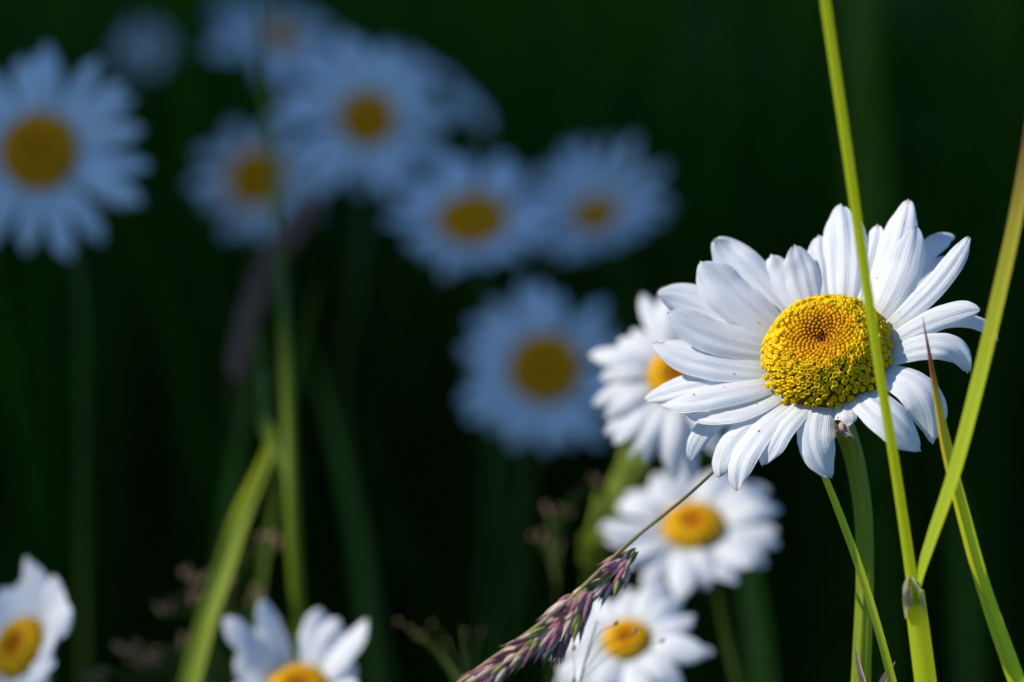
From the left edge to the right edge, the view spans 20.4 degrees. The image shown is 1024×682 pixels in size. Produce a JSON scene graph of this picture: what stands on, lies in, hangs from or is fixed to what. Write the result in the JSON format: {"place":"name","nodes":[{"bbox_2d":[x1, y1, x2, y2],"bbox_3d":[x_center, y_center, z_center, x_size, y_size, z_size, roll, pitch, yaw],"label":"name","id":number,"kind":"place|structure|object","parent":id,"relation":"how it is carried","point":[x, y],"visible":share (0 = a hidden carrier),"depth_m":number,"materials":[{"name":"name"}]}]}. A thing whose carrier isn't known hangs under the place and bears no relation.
{"place":"outdoors","nodes":[
{"label":"outdoors","id":0,"kind":"place"},
{"bbox_2d":[82,531,281,681],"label":"grass panicle","id":1,"kind":"object","parent":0,"point":[149,657],"depth_m":0.53,"materials":[{"name":"plant"}]},
{"bbox_2d":[348,432,639,660],"bbox_3d":[-0.033,0.151,1.137,0.158,0.232,0.106,-10,16,-40],"label":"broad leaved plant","id":2,"kind":"object","parent":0,"point":[386,551],"visible":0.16,"depth_m":1.06,"materials":[{"name":"green plant"}]},
{"bbox_2d":[77,525,912,681],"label":"short grass","id":3,"kind":"structure","parent":0,"point":[911,678],"depth_m":1.00,"materials":[{"name":"green plant"}]},
{"bbox_2d":[0,0,1023,681],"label":"meadow grass","id":4,"kind":"structure","parent":0,"point":[166,266],"depth_m":1.03,"materials":[{"name":"plant"}]},
{"bbox_2d":[456,471,713,681],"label":"grass seed head","id":5,"kind":"object","parent":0,"point":[567,615],"depth_m":0.40},
{"bbox_2d":[572,619,664,681],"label":"grass panicle","id":6,"kind":"object","parent":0,"point":[615,623],"depth_m":0.44,"materials":[{"name":"plant"}]},
{"bbox_2d":[593,2,966,237],"bbox_3d":[0.133,-0.067,1.911,0.281,0.338,0.236,-8,14,-34],"label":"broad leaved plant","id":7,"kind":"object","parent":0,"point":[707,31],"visible":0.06,"depth_m":1.87,"materials":[{"name":"green plant"}]},
{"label":"ground","id":8,"kind":"structure","parent":0,"visible":0},
{"bbox_2d":[0,557,72,681],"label":"oxeye daisy","id":9,"kind":"object","parent":8,"relation":"on","point":[36,614],"visible":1,"depth_m":0.50,"materials":[{"name":"white plant"}]},
{"bbox_2d":[0,44,150,681],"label":"oxeye daisy","id":10,"kind":"object","parent":8,"relation":"on","point":[45,151],"visible":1,"depth_m":0.62,"materials":[{"name":"white plant"}]},
{"bbox_2d":[116,19,175,194],"bbox_3d":[-0.148,0.068,1.135,0.024,0.395,0.059,-8,15,-35],"label":"oxeye daisy","id":11,"kind":"object","parent":8,"relation":"on","point":[154,56],"visible":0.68,"depth_m":1.08,"materials":[{"name":"white plant"}]},
{"bbox_2d":[50,360,313,601],"bbox_3d":[-0.142,0.127,1.224,0.194,0.244,0.139,-8,14,-33],"label":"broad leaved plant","id":12,"kind":"object","parent":8,"relation":"on","point":[305,402],"visible":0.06,"depth_m":1.18,"materials":[{"name":"green plant"}]},
{"bbox_2d":[178,426,275,681],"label":"grass blade","id":13,"kind":"object","parent":8,"relation":"on","point":[208,612],"visible":1,"depth_m":0.51,"materials":[{"name":"green plant"}]},
{"bbox_2d":[201,375,253,681],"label":"grass blade","id":14,"kind":"object","parent":8,"relation":"on","point":[229,490],"visible":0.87,"depth_m":0.62,"materials":[{"name":"green plant"}]},
{"bbox_2d":[188,121,319,681],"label":"oxeye daisy","id":15,"kind":"object","parent":8,"relation":"on","point":[244,180],"visible":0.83,"depth_m":0.84,"materials":[{"name":"white plant"}]},
{"bbox_2d":[205,0,341,637],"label":"oxeye daisy","id":16,"kind":"object","parent":8,"relation":"on","point":[285,58],"visible":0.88,"depth_m":0.95,"materials":[{"name":"white plant"}]},
{"bbox_2d":[226,192,324,511],"bbox_3d":[-0.064,0.153,0.703,0.022,0.409,0.184,-2,12,-11],"label":"grass seed head","id":17,"kind":"object","parent":8,"relation":"on","point":[289,237],"depth_m":0.58},
{"bbox_2d":[255,0,305,662],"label":"grass plant","id":18,"kind":"object","parent":8,"relation":"on","point":[286,464],"depth_m":0.54,"materials":[{"name":"green plant"}]},
{"bbox_2d":[250,281,317,632],"bbox_3d":[-0.050,0.189,0.584,0.011,0.388,0.116,3,12,13],"label":"grass blade","id":19,"kind":"object","parent":8,"relation":"on","point":[268,528],"visible":0.66,"depth_m":0.55,"materials":[{"name":"green plant"}]},
{"bbox_2d":[223,598,367,681],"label":"oxeye daisy","id":20,"kind":"object","parent":8,"relation":"on","point":[328,649],"visible":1,"depth_m":0.50,"materials":[{"name":"white plant"}]},
{"bbox_2d":[306,341,377,681],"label":"grass blade","id":21,"kind":"object","parent":8,"relation":"on","point":[363,600],"visible":0.97,"depth_m":0.70,"materials":[{"name":"green plant"}]},
{"bbox_2d":[271,30,455,681],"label":"oxeye daisy","id":22,"kind":"object","parent":8,"relation":"on","point":[366,108],"visible":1,"depth_m":0.74,"materials":[{"name":"white plant"}]},
{"bbox_2d":[397,620,482,681],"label":"grass panicle","id":23,"kind":"object","parent":8,"relation":"on","point":[444,658],"depth_m":0.50,"materials":[{"name":"plant"}]},
{"bbox_2d":[381,154,555,662],"bbox_3d":[-0.011,0.148,0.758,0.044,0.395,0.037,0,12,0],"label":"oxeye daisy","id":24,"kind":"object","parent":8,"relation":"on","point":[484,227],"visible":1,"depth_m":0.72,"materials":[{"name":"white plant"}]},
{"bbox_2d":[396,48,544,681],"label":"oxeye daisy","id":25,"kind":"object","parent":8,"relation":"on","point":[456,96],"visible":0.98,"depth_m":0.86,"materials":[{"name":"white plant"}]},
{"bbox_2d":[458,281,618,649],"bbox_3d":[0.001,0.167,0.738,0.060,0.368,0.020,0,12,0],"label":"oxeye daisy","id":26,"kind":"object","parent":8,"relation":"on","point":[530,373],"visible":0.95,"depth_m":0.70,"materials":[{"name":"white plant"}]},
{"bbox_2d":[531,475,604,681],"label":"grass panicle","id":27,"kind":"object","parent":8,"relation":"on","point":[551,532],"depth_m":0.53,"materials":[{"name":"plant"}]},
{"bbox_2d":[520,136,674,590],"bbox_3d":[0.029,0.139,0.807,0.042,0.392,0.066,-6,13,-26],"label":"oxeye daisy","id":28,"kind":"object","parent":8,"relation":"on","point":[588,210],"visible":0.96,"depth_m":0.78,"materials":[{"name":"white plant"}]},
{"bbox_2d":[579,438,659,594],"bbox_3d":[0.017,0.192,0.604,0.017,0.373,0.070,-1,12,-6],"label":"leaf","id":29,"kind":"object","parent":8,"relation":"on","point":[627,474],"depth_m":0.54,"materials":[{"name":"green plant"}]},
{"bbox_2d":[556,583,714,681],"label":"oxeye daisy","id":30,"kind":"object","parent":8,"relation":"on","point":[651,611],"visible":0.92,"depth_m":0.50,"materials":[{"name":"white plant"}]},
{"bbox_2d":[588,294,758,681],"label":"oxeye daisy","id":31,"kind":"object","parent":8,"relation":"on","point":[637,371],"visible":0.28,"depth_m":0.49,"materials":[{"name":"white plant"}]},
{"bbox_2d":[599,462,781,681],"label":"oxeye daisy","id":32,"kind":"object","parent":8,"relation":"on","point":[706,534],"visible":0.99,"depth_m":0.52,"materials":[{"name":"white plant"}]},
{"bbox_2d":[736,567,775,681],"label":"grass leaf","id":33,"kind":"object","parent":8,"relation":"on","point":[764,660],"visible":0.39,"depth_m":0.60,"materials":[{"name":"green plant"}]},
{"bbox_2d":[643,198,998,681],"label":"oxeye daisy","id":34,"kind":"object","parent":8,"relation":"on","point":[770,356],"visible":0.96,"depth_m":0.42,"materials":[{"name":"white plant"}]},
{"bbox_2d":[821,476,896,681],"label":"grass blade","id":35,"kind":"object","parent":8,"relation":"on","point":[870,603],"visible":1,"depth_m":0.42,"materials":[{"name":"green plant"}]},
{"bbox_2d":[855,645,865,681],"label":"grass blade","id":36,"kind":"object","parent":8,"relation":"on","point":[861,676],"visible":1,"depth_m":0.41,"materials":[{"name":"beige plant"}]},
{"bbox_2d":[844,0,899,681],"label":"grass stem","id":37,"kind":"object","parent":8,"relation":"on","point":[862,104],"visible":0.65,"depth_m":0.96,"materials":[{"name":"green plant"}]},
{"bbox_2d":[879,662,894,681],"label":"grass leaf","id":38,"kind":"object","parent":8,"relation":"on","point":[883,678],"visible":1,"depth_m":0.42,"materials":[{"name":"grey plant"}]},
{"bbox_2d":[791,0,1016,293],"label":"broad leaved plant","id":39,"kind":"object","parent":8,"relation":"on","point":[917,131],"visible":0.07,"depth_m":1.53,"materials":[{"name":"green plant"}]},
{"bbox_2d":[820,0,1023,681],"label":"grass plant","id":40,"kind":"object","parent":8,"relation":"on","point":[916,614],"depth_m":0.39,"materials":[{"name":"green plant"}]},
{"bbox_2d":[955,511,977,681],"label":"grass blade","id":41,"kind":"object","parent":8,"relation":"on","point":[967,655],"visible":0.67,"depth_m":0.80,"materials":[{"name":"green plant"}]},
{"bbox_2d":[922,317,1023,681],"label":"grass blade","id":42,"kind":"object","parent":8,"relation":"on","point":[1010,663],"visible":1,"depth_m":0.40,"materials":[{"name":"green plant"}]}
]}

